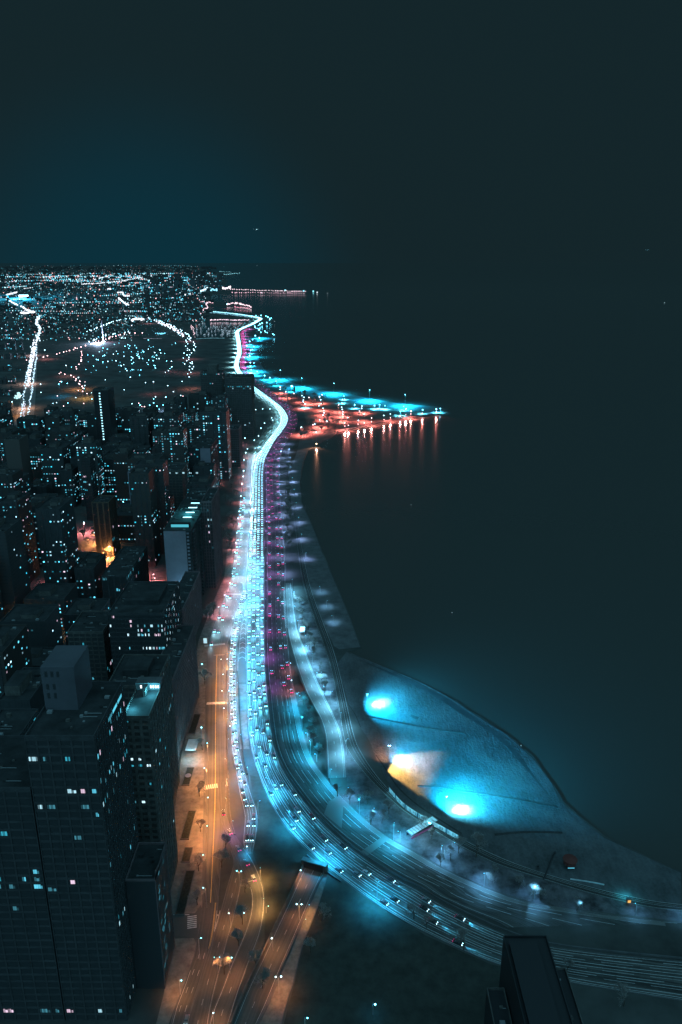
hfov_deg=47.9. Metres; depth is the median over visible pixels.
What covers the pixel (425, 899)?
car
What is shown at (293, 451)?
park lawn
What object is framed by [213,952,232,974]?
bare tree
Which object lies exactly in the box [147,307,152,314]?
city building
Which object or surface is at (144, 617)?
banded office block
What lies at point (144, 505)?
city building
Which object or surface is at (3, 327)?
city building
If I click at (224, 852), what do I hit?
bare tree
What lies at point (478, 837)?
bare tree
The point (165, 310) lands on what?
city building
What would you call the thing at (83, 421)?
city building
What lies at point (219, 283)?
city building
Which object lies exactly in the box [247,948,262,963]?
bare tree
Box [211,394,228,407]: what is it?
city building
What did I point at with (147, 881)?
slanted window block
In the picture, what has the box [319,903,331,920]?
bare tree
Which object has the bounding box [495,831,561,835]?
sand ridge
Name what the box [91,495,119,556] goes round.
amber ribbed tower
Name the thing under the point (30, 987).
office tower wing
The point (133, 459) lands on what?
city building
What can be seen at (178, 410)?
city building
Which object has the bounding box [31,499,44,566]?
city building
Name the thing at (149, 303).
city building
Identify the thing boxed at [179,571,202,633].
rosy low block
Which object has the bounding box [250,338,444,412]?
beach
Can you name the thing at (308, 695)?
roadside wall
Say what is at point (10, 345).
city building
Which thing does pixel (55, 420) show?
city building
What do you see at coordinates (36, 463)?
city building
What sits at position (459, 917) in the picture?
car
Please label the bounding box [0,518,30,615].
city building
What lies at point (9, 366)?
city building
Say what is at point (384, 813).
bare tree
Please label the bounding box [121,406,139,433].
city building
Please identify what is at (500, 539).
lake water
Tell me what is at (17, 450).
blank brown tower
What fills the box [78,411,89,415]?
city building
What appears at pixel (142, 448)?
city building
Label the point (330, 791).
lane markings
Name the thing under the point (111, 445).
city building
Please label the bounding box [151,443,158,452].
city building
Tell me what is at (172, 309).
city building
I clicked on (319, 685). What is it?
kerb
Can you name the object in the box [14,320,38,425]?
avenue
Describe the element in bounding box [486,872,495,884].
bare tree
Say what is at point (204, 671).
bare tree
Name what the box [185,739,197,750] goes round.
entrance canopy
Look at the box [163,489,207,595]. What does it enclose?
balcony tower
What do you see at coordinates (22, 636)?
window
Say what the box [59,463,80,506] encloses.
city building
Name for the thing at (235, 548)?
lane markings
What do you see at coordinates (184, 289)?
city building
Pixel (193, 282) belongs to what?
city building
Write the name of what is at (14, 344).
city building
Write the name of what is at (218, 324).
lagoon water
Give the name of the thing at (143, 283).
city building
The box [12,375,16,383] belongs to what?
city building
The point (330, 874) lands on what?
parapet
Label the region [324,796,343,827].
pale deck
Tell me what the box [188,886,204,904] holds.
bare tree
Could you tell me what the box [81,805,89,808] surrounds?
window
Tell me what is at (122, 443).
city building
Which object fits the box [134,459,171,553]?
city building
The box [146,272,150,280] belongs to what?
city building
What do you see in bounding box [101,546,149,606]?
angular block
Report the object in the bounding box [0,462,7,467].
city building
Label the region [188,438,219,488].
plain plate tower
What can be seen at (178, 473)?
framed light block
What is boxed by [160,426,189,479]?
city building
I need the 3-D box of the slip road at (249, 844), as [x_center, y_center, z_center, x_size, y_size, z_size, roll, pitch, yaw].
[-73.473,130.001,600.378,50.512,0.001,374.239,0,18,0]
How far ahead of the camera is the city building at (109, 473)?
1045.08 m
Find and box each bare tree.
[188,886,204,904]
[189,853,205,870]
[195,781,205,796]
[195,819,206,831]
[198,669,212,683]
[211,848,229,867]
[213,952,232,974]
[220,834,231,847]
[230,927,243,945]
[233,904,250,924]
[240,877,251,888]
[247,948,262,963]
[253,967,270,988]
[303,936,315,952]
[307,725,316,733]
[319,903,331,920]
[331,783,339,795]
[342,788,354,799]
[356,794,362,806]
[362,791,373,803]
[365,809,375,824]
[378,809,388,819]
[383,799,394,808]
[404,903,421,916]
[417,816,427,826]
[421,913,433,927]
[428,826,435,838]
[434,852,444,865]
[443,844,455,860]
[453,836,467,853]
[456,927,470,949]
[470,831,487,856]
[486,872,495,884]
[515,875,524,888]
[529,882,541,896]
[534,888,545,899]
[562,957,574,968]
[574,896,582,910]
[612,981,630,1006]
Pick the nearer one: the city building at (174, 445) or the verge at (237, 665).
the verge at (237, 665)
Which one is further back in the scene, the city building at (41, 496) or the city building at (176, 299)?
the city building at (176, 299)
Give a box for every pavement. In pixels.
[156,938,195,1023]
[171,549,234,913]
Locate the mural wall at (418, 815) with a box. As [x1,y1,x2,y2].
[388,785,458,836]
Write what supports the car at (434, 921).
on the southbound highway at (315, 826)
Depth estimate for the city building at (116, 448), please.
1102.26 m
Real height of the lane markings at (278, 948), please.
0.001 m
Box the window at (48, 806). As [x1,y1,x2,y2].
[47,805,55,808]
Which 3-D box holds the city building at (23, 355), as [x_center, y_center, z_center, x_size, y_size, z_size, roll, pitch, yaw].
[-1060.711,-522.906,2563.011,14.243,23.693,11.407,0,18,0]
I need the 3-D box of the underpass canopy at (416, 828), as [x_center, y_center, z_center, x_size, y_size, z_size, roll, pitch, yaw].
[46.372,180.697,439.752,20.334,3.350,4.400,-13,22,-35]
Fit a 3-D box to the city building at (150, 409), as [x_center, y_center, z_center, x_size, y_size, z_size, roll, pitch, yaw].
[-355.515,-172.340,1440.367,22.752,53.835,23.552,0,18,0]
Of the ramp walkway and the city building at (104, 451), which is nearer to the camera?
the ramp walkway
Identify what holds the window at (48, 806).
in the office tower at (76, 740)
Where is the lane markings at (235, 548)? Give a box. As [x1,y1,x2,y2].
[210,456,252,642]
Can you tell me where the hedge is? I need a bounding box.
[237,671,247,774]
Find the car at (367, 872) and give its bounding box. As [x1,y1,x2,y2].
[362,869,370,875]
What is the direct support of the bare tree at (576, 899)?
on the city ground at (148, 384)
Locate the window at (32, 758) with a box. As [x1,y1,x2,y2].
[29,757,37,760]
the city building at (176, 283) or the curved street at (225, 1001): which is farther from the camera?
the city building at (176, 283)
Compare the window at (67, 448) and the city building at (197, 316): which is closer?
the window at (67, 448)
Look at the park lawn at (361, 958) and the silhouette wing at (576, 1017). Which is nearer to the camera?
the silhouette wing at (576, 1017)
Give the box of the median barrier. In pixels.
[254,386,681,958]
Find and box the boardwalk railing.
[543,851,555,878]
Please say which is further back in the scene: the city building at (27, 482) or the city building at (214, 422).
the city building at (214, 422)
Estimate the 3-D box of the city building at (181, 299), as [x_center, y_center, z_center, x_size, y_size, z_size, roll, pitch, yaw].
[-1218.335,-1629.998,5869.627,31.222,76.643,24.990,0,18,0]
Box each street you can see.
[172,903,217,1023]
[173,905,200,941]
[188,850,241,1023]
[203,454,254,902]
[210,782,263,1023]
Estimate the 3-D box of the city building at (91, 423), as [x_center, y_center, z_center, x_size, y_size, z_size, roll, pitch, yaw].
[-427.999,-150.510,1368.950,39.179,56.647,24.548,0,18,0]
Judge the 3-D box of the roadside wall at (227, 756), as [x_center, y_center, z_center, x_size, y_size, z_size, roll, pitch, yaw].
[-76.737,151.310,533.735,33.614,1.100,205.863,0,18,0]
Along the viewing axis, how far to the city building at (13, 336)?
3126.35 m
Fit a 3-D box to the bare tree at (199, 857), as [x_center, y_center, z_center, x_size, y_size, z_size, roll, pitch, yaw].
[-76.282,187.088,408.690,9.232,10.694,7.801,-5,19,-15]
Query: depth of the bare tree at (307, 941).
359.88 m
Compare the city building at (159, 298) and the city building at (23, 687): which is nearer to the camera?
the city building at (23, 687)
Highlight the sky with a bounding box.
[0,0,681,262]
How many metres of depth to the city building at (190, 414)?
1352.12 m
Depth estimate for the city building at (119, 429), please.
1406.56 m
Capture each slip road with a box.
[229,583,256,853]
[286,583,345,777]
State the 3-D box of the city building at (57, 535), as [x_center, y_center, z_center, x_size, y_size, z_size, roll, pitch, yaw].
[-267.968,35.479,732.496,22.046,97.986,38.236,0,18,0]
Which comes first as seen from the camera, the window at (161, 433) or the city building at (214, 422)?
the window at (161, 433)
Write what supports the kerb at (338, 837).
on the city ground at (148, 384)
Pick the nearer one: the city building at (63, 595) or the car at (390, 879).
the car at (390, 879)
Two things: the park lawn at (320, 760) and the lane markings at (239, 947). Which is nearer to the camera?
the lane markings at (239, 947)
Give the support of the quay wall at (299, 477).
on the city ground at (148, 384)
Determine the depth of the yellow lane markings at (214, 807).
451.36 m
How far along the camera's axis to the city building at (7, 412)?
1397.10 m
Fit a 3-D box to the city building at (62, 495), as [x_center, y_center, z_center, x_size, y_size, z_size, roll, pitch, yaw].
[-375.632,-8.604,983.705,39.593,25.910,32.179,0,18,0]
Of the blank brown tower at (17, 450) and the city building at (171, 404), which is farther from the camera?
the city building at (171, 404)
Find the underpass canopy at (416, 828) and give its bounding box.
[406,816,437,838]
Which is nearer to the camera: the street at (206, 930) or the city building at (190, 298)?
the street at (206, 930)
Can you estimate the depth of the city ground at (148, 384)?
1603.68 m
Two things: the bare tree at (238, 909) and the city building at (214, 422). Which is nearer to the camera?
the bare tree at (238, 909)
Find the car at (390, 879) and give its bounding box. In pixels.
[386,876,394,882]
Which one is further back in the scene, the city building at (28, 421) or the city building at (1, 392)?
the city building at (1, 392)
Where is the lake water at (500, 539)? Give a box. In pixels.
[0,263,681,870]
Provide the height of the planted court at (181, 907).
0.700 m
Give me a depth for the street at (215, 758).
563.66 m
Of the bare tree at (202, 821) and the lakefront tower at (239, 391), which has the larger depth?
the lakefront tower at (239, 391)
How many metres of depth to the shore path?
504.59 m
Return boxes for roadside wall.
[227,657,234,834]
[298,673,318,716]
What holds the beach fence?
on the city ground at (148, 384)
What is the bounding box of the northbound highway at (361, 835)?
[219,311,671,926]
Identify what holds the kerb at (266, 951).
on the city ground at (148, 384)
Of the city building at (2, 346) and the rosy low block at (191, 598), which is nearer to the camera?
the rosy low block at (191, 598)
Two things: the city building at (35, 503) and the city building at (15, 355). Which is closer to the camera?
the city building at (35, 503)
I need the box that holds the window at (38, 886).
[34,885,42,888]
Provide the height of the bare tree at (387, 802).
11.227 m
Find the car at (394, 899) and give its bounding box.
[390,896,398,902]
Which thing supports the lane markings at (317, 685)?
on the lakeside slip road at (335, 753)
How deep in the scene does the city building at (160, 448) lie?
1077.35 m
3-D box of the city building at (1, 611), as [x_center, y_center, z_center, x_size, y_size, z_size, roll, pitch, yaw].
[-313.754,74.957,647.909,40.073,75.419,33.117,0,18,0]
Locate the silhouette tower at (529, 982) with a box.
[499,935,572,1023]
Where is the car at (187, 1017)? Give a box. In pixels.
[183,1014,189,1023]
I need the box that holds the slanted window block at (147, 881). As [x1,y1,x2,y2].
[125,842,174,988]
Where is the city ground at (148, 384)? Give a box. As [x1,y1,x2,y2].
[0,266,681,1023]
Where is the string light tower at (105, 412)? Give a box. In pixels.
[93,387,117,445]
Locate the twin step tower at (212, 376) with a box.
[200,364,224,401]
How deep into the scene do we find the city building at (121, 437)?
1281.30 m
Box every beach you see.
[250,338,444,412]
[338,652,680,903]
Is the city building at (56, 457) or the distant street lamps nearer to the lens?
the city building at (56, 457)
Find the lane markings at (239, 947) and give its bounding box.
[210,848,263,1023]
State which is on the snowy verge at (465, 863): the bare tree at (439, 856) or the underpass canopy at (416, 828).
the bare tree at (439, 856)
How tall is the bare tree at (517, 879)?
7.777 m
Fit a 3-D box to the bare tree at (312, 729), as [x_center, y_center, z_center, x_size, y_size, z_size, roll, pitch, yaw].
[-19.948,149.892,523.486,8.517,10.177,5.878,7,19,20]
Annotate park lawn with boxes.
[250,775,500,1023]
[286,435,299,511]
[293,669,329,780]
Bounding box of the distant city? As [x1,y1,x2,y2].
[0,265,327,416]
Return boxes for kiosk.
[626,896,631,903]
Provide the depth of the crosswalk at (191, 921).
379.21 m
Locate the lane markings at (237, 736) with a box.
[229,587,256,852]
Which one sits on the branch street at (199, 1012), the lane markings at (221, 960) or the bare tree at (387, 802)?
the lane markings at (221, 960)
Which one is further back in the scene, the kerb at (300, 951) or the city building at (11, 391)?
the city building at (11, 391)
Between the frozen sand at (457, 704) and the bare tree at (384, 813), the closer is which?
the bare tree at (384, 813)
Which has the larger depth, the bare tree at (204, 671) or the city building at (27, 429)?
the city building at (27, 429)
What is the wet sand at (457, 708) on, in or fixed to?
on the beach at (476, 757)
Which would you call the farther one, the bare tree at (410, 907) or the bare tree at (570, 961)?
the bare tree at (410, 907)
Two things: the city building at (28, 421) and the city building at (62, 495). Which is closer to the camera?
the city building at (62, 495)
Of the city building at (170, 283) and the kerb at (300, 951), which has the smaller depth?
the kerb at (300, 951)
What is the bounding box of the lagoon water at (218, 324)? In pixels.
[194,321,243,337]
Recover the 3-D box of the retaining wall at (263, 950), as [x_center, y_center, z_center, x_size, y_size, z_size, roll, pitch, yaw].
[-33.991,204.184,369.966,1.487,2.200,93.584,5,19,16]
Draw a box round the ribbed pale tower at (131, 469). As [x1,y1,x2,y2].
[128,466,134,503]
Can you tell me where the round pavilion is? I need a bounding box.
[563,854,577,867]
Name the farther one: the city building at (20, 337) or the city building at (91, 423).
the city building at (20, 337)
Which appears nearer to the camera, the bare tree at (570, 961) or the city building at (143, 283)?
the bare tree at (570, 961)
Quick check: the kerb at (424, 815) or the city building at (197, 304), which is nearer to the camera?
the kerb at (424, 815)
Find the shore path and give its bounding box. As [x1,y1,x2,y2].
[285,450,681,910]
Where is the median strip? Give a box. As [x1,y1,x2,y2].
[236,684,249,748]
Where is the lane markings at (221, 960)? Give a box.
[197,880,239,1023]
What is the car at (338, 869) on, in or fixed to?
on the southbound highway at (315, 826)
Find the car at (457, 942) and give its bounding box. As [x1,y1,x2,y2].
[453,939,462,945]
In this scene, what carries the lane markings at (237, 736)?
on the slip road at (249, 844)
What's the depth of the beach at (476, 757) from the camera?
474.98 m
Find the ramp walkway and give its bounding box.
[260,874,326,1023]
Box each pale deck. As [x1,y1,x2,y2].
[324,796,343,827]
[360,835,388,855]
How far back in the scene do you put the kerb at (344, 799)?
442.86 m
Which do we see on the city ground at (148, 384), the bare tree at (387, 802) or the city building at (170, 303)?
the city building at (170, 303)
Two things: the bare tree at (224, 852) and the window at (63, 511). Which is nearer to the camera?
the bare tree at (224, 852)
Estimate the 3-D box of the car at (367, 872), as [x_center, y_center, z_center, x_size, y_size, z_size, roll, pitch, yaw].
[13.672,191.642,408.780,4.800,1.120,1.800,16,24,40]
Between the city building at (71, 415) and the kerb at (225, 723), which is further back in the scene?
the city building at (71, 415)
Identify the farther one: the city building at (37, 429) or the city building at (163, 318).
the city building at (163, 318)
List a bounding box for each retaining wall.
[230,865,303,1023]
[257,872,323,1023]
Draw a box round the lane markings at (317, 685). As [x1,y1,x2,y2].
[286,585,344,777]
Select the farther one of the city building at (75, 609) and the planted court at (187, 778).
the city building at (75, 609)
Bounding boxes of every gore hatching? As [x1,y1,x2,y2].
[239,610,245,658]
[283,587,286,627]
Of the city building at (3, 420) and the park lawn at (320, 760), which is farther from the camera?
the city building at (3, 420)
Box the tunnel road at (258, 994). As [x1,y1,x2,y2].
[234,868,321,1023]
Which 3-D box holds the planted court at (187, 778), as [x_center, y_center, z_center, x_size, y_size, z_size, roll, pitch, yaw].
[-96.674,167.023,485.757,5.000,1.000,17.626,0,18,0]
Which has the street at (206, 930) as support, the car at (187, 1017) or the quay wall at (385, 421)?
the car at (187, 1017)
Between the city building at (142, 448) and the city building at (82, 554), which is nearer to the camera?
the city building at (82, 554)
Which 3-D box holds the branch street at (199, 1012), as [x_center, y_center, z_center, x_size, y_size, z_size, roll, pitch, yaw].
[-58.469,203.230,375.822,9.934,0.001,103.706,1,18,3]
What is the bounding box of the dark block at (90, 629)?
[67,611,112,680]
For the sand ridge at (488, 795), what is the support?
on the beach at (476, 757)
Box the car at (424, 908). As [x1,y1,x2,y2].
[419,905,428,911]
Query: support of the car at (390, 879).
on the southbound highway at (315, 826)
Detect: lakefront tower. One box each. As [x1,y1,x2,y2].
[225,374,255,438]
[230,425,242,466]
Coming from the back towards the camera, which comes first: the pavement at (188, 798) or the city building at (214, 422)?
the city building at (214, 422)
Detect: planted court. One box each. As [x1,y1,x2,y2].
[175,870,194,914]
[180,810,195,839]
[181,767,194,785]
[181,847,193,862]
[188,714,200,733]
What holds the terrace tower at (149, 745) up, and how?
on the city ground at (148, 384)
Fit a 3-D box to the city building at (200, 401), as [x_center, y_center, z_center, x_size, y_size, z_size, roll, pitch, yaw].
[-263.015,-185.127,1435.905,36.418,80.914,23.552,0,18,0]
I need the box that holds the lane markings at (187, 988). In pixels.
[173,953,204,1020]
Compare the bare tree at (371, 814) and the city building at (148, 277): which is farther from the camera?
the city building at (148, 277)
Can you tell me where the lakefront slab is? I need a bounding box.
[201,487,222,588]
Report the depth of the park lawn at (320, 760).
537.15 m
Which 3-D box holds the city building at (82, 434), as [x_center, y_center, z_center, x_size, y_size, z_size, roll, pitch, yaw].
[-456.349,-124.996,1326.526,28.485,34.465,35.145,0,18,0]
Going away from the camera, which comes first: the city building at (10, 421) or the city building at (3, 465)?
the city building at (3, 465)
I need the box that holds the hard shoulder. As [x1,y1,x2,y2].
[291,695,665,925]
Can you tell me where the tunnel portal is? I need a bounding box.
[301,856,327,872]
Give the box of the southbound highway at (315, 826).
[217,312,681,999]
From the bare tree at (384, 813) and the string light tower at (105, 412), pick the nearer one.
the bare tree at (384, 813)
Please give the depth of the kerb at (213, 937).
367.27 m
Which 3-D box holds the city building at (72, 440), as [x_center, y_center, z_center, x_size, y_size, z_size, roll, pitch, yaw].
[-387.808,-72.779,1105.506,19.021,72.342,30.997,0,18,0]
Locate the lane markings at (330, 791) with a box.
[240,317,670,925]
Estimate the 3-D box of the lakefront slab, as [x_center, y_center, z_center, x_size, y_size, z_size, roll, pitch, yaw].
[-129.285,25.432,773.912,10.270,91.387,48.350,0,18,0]
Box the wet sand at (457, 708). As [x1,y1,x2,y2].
[355,658,550,797]
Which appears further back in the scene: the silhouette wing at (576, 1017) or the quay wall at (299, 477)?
the quay wall at (299, 477)
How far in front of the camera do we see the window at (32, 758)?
289.08 m
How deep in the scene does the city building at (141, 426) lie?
1216.13 m
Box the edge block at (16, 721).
[0,709,38,734]
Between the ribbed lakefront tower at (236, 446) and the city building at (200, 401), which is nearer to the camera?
the ribbed lakefront tower at (236, 446)
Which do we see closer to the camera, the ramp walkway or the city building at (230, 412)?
the ramp walkway
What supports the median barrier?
on the city ground at (148, 384)
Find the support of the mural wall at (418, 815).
on the city ground at (148, 384)
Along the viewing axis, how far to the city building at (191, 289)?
7564.88 m
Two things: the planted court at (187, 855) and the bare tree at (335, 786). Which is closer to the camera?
the planted court at (187, 855)
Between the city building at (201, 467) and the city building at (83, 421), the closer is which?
the city building at (201, 467)
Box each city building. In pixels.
[0,322,6,331]
[0,344,5,349]
[0,387,3,395]
[0,407,11,416]
[0,413,7,427]
[0,427,20,462]
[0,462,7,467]
[0,468,24,499]
[0,491,39,583]
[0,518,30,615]
[0,589,3,620]
[0,604,63,646]
[0,624,32,695]
[0,667,44,712]
[2,376,7,383]
[4,388,8,395]
[5,332,10,340]
[5,353,11,358]
[6,400,12,408]
[6,417,13,426]
[7,341,12,349]
[7,362,11,371]
[8,387,13,395]
[8,425,25,434]
[10,334,16,340]
[12,339,16,349]
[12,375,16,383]
[13,352,17,358]
[16,415,44,428]
[18,334,22,340]
[20,352,25,358]
[23,473,31,495]
[23,583,78,629]
[25,427,32,435]
[28,433,45,446]
[29,426,45,433]
[29,445,44,481]
[30,494,57,499]
[30,647,54,666]
[31,479,52,494]
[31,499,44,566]
[35,497,79,582]
[40,442,71,493]
[43,493,66,496]
[44,405,58,415]
[45,414,64,430]
[45,425,77,444]
[51,407,79,429]
[59,436,79,455]
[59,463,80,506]
[63,598,110,644]
[70,454,80,492]
[74,553,106,597]
[75,436,105,505]
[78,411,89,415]
[78,430,87,439]
[79,415,87,430]
[79,552,96,560]
[86,411,97,439]
[102,441,121,449]
[102,449,110,455]
[103,453,116,498]
[108,433,130,440]
[110,446,134,452]
[113,447,132,506]
[116,406,134,427]
[117,427,122,432]
[117,504,134,541]
[120,441,145,445]
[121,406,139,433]
[124,445,150,452]
[127,453,164,470]
[129,412,153,452]
[129,467,160,566]
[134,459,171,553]
[141,280,146,288]
[143,406,157,412]
[144,315,148,321]
[145,294,149,303]
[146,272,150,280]
[147,300,152,307]
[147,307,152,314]
[151,280,155,288]
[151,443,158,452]
[152,426,182,445]
[153,410,183,428]
[154,299,158,308]
[155,285,160,292]
[157,295,160,303]
[158,440,189,452]
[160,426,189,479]
[161,315,166,321]
[163,294,167,303]
[163,305,167,314]
[164,400,180,410]
[166,408,184,423]
[167,279,172,288]
[168,301,173,308]
[169,307,174,314]
[170,290,174,298]
[170,495,174,516]
[173,395,187,410]
[174,280,179,288]
[175,274,180,279]
[175,295,179,303]
[179,293,183,303]
[182,274,188,283]
[182,312,187,321]
[183,284,186,293]
[184,408,197,423]
[185,420,200,442]
[186,475,215,492]
[188,295,192,303]
[188,391,210,419]
[189,287,194,293]
[190,279,196,288]
[190,311,195,321]
[193,272,198,279]
[193,461,216,486]
[195,301,199,308]
[195,312,200,321]
[197,308,202,314]
[199,405,231,480]
[209,277,213,283]
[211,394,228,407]
[217,278,221,288]
[228,406,231,424]
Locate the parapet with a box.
[306,854,340,882]
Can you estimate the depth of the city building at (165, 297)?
5859.40 m
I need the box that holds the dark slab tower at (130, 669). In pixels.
[109,654,179,800]
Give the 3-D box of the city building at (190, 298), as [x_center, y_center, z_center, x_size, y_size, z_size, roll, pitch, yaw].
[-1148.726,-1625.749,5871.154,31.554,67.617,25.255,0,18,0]
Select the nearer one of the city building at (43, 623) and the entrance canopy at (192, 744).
the entrance canopy at (192, 744)
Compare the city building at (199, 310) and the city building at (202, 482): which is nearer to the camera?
the city building at (202, 482)
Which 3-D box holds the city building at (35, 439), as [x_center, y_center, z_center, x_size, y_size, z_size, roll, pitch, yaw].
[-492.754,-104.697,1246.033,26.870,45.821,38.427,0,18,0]
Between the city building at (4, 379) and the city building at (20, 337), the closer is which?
the city building at (4, 379)
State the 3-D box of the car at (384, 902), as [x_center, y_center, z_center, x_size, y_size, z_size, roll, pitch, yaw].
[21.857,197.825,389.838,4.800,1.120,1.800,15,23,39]
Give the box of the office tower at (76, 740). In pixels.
[24,645,138,1020]
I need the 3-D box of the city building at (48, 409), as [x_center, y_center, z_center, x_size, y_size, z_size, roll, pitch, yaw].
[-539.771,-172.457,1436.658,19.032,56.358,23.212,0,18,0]
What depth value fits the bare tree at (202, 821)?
437.48 m
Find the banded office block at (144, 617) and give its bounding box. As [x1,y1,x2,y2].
[108,581,181,671]
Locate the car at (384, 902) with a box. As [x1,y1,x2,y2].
[379,899,388,905]
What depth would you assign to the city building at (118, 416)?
1430.78 m
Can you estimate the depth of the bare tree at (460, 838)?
420.41 m
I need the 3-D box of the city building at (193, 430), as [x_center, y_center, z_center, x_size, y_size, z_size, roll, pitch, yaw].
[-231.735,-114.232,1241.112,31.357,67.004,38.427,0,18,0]
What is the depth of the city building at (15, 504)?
767.43 m
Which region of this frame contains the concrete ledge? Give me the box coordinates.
[291,450,359,648]
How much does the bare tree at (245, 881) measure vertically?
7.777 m
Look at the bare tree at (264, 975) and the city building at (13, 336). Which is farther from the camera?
the city building at (13, 336)
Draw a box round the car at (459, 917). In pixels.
[455,914,464,920]
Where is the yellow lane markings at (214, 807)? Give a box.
[210,657,216,902]
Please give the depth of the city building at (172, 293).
6571.02 m
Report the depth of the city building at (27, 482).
987.02 m
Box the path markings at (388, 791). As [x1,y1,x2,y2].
[285,451,680,909]
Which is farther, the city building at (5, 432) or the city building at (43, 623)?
the city building at (5, 432)
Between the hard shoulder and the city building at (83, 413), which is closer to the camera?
the hard shoulder
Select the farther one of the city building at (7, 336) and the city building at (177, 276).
the city building at (177, 276)
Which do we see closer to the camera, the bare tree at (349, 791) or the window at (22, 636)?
the bare tree at (349, 791)
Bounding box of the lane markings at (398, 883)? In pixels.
[234,315,681,998]
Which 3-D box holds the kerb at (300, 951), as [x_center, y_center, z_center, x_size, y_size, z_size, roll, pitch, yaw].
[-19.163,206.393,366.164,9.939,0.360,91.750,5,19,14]
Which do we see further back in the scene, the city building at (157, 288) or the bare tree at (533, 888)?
the city building at (157, 288)
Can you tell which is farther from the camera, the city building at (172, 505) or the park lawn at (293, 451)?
the park lawn at (293, 451)
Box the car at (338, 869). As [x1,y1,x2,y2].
[335,866,342,872]
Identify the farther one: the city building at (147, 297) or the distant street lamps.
the city building at (147, 297)
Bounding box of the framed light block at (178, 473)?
[168,462,197,510]
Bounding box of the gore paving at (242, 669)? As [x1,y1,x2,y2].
[239,612,245,681]
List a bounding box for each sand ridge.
[367,715,463,733]
[376,755,461,833]
[417,785,557,807]
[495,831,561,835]
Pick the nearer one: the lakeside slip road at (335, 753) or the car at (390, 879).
the car at (390, 879)
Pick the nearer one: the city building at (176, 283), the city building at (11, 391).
the city building at (11, 391)
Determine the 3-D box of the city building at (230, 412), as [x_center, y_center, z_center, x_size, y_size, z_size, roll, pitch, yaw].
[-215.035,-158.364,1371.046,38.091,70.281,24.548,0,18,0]
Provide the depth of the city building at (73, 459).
1033.54 m
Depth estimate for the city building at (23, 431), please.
1238.73 m
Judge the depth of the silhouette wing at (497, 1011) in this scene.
300.03 m
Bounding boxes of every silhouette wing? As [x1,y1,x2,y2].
[484,987,511,1023]
[556,967,583,1023]
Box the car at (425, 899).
[421,896,430,903]
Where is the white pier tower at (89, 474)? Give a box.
[81,454,98,520]
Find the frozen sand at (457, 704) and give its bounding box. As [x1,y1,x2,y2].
[351,653,538,767]
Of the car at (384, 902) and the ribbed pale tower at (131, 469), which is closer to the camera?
the car at (384, 902)
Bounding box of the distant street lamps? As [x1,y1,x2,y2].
[12,316,440,417]
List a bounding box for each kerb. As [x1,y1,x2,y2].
[171,902,217,1023]
[189,851,241,1023]
[202,454,255,901]
[209,786,264,1023]
[214,311,681,1000]
[218,311,681,927]
[229,583,257,853]
[233,869,316,1023]
[259,875,327,1023]
[285,450,681,910]
[286,586,346,777]
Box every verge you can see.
[236,648,238,683]
[298,601,681,920]
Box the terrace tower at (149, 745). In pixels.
[126,677,177,888]
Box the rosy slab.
[161,625,199,760]
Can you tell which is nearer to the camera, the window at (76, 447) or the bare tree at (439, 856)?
the bare tree at (439, 856)
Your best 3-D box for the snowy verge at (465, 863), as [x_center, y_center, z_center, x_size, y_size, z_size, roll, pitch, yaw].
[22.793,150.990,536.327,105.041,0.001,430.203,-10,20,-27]
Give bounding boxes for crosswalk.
[187,915,196,928]
[204,782,227,788]
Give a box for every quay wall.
[299,453,305,499]
[335,413,440,432]
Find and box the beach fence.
[570,878,603,884]
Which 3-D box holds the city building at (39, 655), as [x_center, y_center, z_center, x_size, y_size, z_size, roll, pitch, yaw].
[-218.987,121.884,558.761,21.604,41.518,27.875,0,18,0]
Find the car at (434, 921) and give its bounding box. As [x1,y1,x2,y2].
[428,918,437,924]
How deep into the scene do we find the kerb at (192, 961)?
355.13 m
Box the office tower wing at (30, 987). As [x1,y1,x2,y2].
[0,735,65,1020]
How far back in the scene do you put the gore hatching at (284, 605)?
729.23 m
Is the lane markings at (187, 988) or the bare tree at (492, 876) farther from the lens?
the bare tree at (492, 876)
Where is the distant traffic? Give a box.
[213,311,296,553]
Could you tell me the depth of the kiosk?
389.76 m
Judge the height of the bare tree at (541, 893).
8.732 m
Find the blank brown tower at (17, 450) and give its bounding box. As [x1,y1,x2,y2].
[4,435,32,482]
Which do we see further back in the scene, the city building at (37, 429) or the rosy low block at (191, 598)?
the city building at (37, 429)
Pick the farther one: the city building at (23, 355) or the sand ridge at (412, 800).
the city building at (23, 355)
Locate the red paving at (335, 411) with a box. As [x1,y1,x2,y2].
[302,399,434,440]
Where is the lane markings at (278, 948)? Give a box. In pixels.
[235,869,321,1023]
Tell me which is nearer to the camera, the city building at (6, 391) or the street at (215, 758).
the street at (215, 758)
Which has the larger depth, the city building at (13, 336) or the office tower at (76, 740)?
the city building at (13, 336)
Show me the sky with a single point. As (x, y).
(132, 131)

